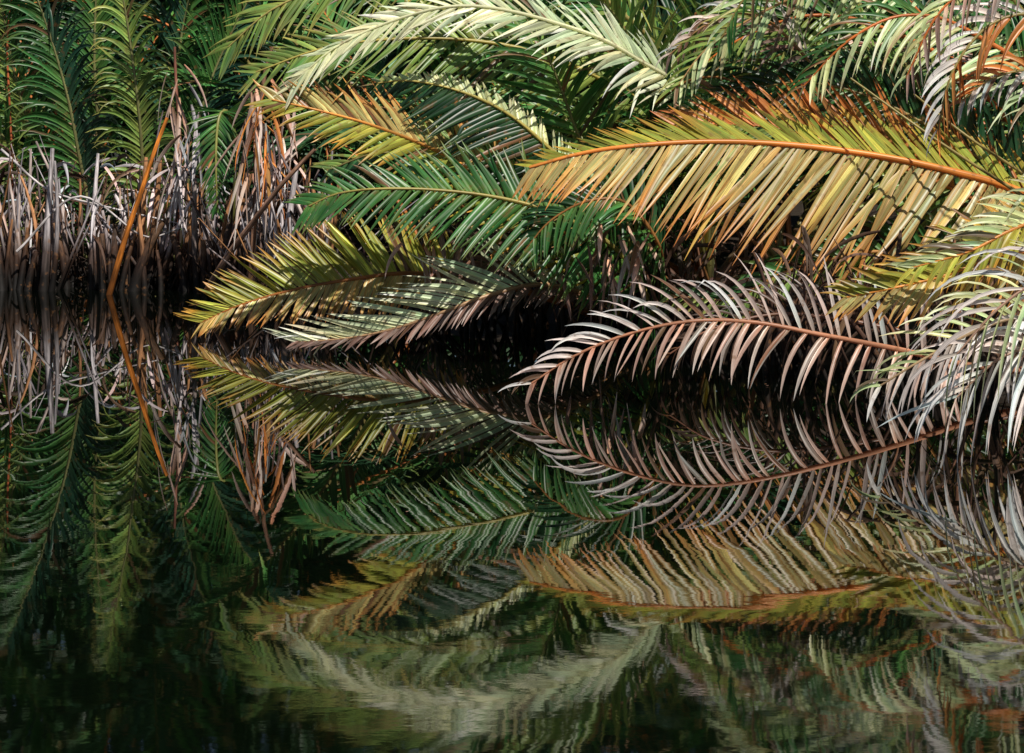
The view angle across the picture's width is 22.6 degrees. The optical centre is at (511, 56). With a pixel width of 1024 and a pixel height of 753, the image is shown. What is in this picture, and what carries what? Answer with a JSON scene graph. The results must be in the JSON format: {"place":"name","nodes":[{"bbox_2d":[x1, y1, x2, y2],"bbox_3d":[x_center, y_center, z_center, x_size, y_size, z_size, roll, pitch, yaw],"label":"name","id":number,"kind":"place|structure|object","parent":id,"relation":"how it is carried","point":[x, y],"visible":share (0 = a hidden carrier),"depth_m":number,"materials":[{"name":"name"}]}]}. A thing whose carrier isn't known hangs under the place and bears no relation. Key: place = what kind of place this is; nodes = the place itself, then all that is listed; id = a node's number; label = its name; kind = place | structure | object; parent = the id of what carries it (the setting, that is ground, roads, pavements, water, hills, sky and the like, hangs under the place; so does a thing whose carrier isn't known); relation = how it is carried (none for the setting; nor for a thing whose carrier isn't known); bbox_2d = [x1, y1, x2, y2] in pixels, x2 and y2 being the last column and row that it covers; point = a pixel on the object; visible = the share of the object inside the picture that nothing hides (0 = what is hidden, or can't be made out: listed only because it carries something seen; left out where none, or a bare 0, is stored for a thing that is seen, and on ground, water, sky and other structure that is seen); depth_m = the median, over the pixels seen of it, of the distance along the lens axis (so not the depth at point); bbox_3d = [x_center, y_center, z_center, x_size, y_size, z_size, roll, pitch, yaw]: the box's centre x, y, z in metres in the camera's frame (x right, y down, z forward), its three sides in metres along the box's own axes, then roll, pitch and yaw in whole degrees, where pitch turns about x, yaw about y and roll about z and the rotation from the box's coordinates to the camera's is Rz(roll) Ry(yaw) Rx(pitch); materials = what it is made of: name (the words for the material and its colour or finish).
{"place":"outdoors","nodes":[
{"label":"outdoors","id":0,"kind":"place"},
{"bbox_2d":[0,277,1023,752],"bbox_3d":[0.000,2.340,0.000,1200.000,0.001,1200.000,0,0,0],"label":"water","id":1,"kind":"structure","parent":0,"point":[204,547],"depth_m":12.16,"materials":[{"name":"black liquid"}]},
{"bbox_2d":[0,0,666,332],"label":"dead palm frond","id":2,"kind":"object","parent":1,"relation":"in","point":[258,136],"visible":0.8,"depth_m":24.43,"materials":[{"name":"brown plant"}]},
{"bbox_2d":[3,62,1023,386],"bbox_3d":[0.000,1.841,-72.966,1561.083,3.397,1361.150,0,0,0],"label":"ground","id":3,"kind":"structure","parent":0,"point":[795,216],"depth_m":25.77,"materials":[{"name":"brown soil"}]},
{"bbox_2d":[0,0,238,144],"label":"nipa palm","id":4,"kind":"object","parent":3,"relation":"on","point":[113,33],"visible":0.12,"depth_m":29.24,"materials":[{"name":"green plant"}]},
{"bbox_2d":[0,0,283,266],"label":"nipa palm","id":5,"kind":"object","parent":3,"relation":"on","point":[102,125],"visible":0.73,"depth_m":26.70,"materials":[{"name":"green plant"}]},
{"bbox_2d":[0,135,417,318],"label":"dead palm stalks","id":6,"kind":"object","parent":3,"relation":"on","point":[199,255],"visible":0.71,"depth_m":25.74,"materials":[{"name":"plant"}]},
{"bbox_2d":[0,0,469,220],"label":"nipa palm","id":7,"kind":"object","parent":3,"relation":"on","point":[155,44],"visible":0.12,"depth_m":30.76,"materials":[{"name":"green plant"}]},
{"bbox_2d":[3,0,570,235],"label":"nipa palm","id":8,"kind":"object","parent":3,"relation":"on","point":[321,158],"visible":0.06,"depth_m":30.00,"materials":[{"name":"green plant"}]},
{"bbox_2d":[61,0,753,254],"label":"nipa palm","id":9,"kind":"object","parent":3,"relation":"on","point":[332,87],"visible":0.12,"depth_m":27.10,"materials":[{"name":"green plant"}]},
{"bbox_2d":[173,71,668,354],"bbox_3d":[-0.742,1.357,20.743,4.155,2.511,2.539,0,0,0],"label":"nipa palm","id":10,"kind":"object","parent":3,"relation":"on","point":[474,162],"visible":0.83,"depth_m":20.10,"materials":[{"name":"green plant"}]},
{"bbox_2d":[0,0,1023,228],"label":"background foliage","id":11,"kind":"object","parent":3,"relation":"on","point":[313,171],"visible":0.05,"depth_m":33.04,"materials":[{"name":"green plant"}]},
{"bbox_2d":[166,0,903,242],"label":"nipa palm","id":12,"kind":"object","parent":3,"relation":"on","point":[368,75],"visible":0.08,"depth_m":25.85,"materials":[{"name":"green plant"}]},
{"bbox_2d":[203,0,874,288],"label":"nipa palm","id":13,"kind":"object","parent":3,"relation":"on","point":[614,57],"visible":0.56,"depth_m":20.69,"materials":[{"name":"green plant"}]},
{"bbox_2d":[337,210,1023,405],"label":"dead palm stalks","id":14,"kind":"object","parent":3,"relation":"on","point":[535,320],"visible":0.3,"depth_m":19.50,"materials":[{"name":"brown plant"}]},
{"bbox_2d":[410,1,1023,272],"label":"nipa palm","id":15,"kind":"object","parent":3,"relation":"on","point":[777,241],"visible":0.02,"depth_m":25.09,"materials":[{"name":"green plant"}]},
{"bbox_2d":[498,174,1023,464],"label":"nipa palm","id":16,"kind":"object","parent":3,"relation":"on","point":[927,265],"visible":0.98,"depth_m":16.01,"materials":[{"name":"grey plant"}]},
{"bbox_2d":[512,40,1023,331],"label":"nipa palm","id":17,"kind":"object","parent":3,"relation":"on","point":[882,145],"visible":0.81,"depth_m":19.13,"materials":[{"name":"yellow plant"}]},
{"bbox_2d":[655,0,1023,238],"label":"nipa palm","id":18,"kind":"object","parent":3,"relation":"on","point":[938,35],"visible":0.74,"depth_m":19.37,"materials":[{"name":"green plant"}]},
{"bbox_2d":[701,0,1023,284],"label":"nipa palm","id":19,"kind":"object","parent":3,"relation":"on","point":[905,63],"depth_m":24.01,"materials":[{"name":"green plant"}]},
{"bbox_2d":[830,39,1023,96],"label":"nipa palm","id":20,"kind":"object","parent":3,"relation":"on","point":[966,58],"visible":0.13,"depth_m":21.30,"materials":[{"name":"green plant"}]}
]}

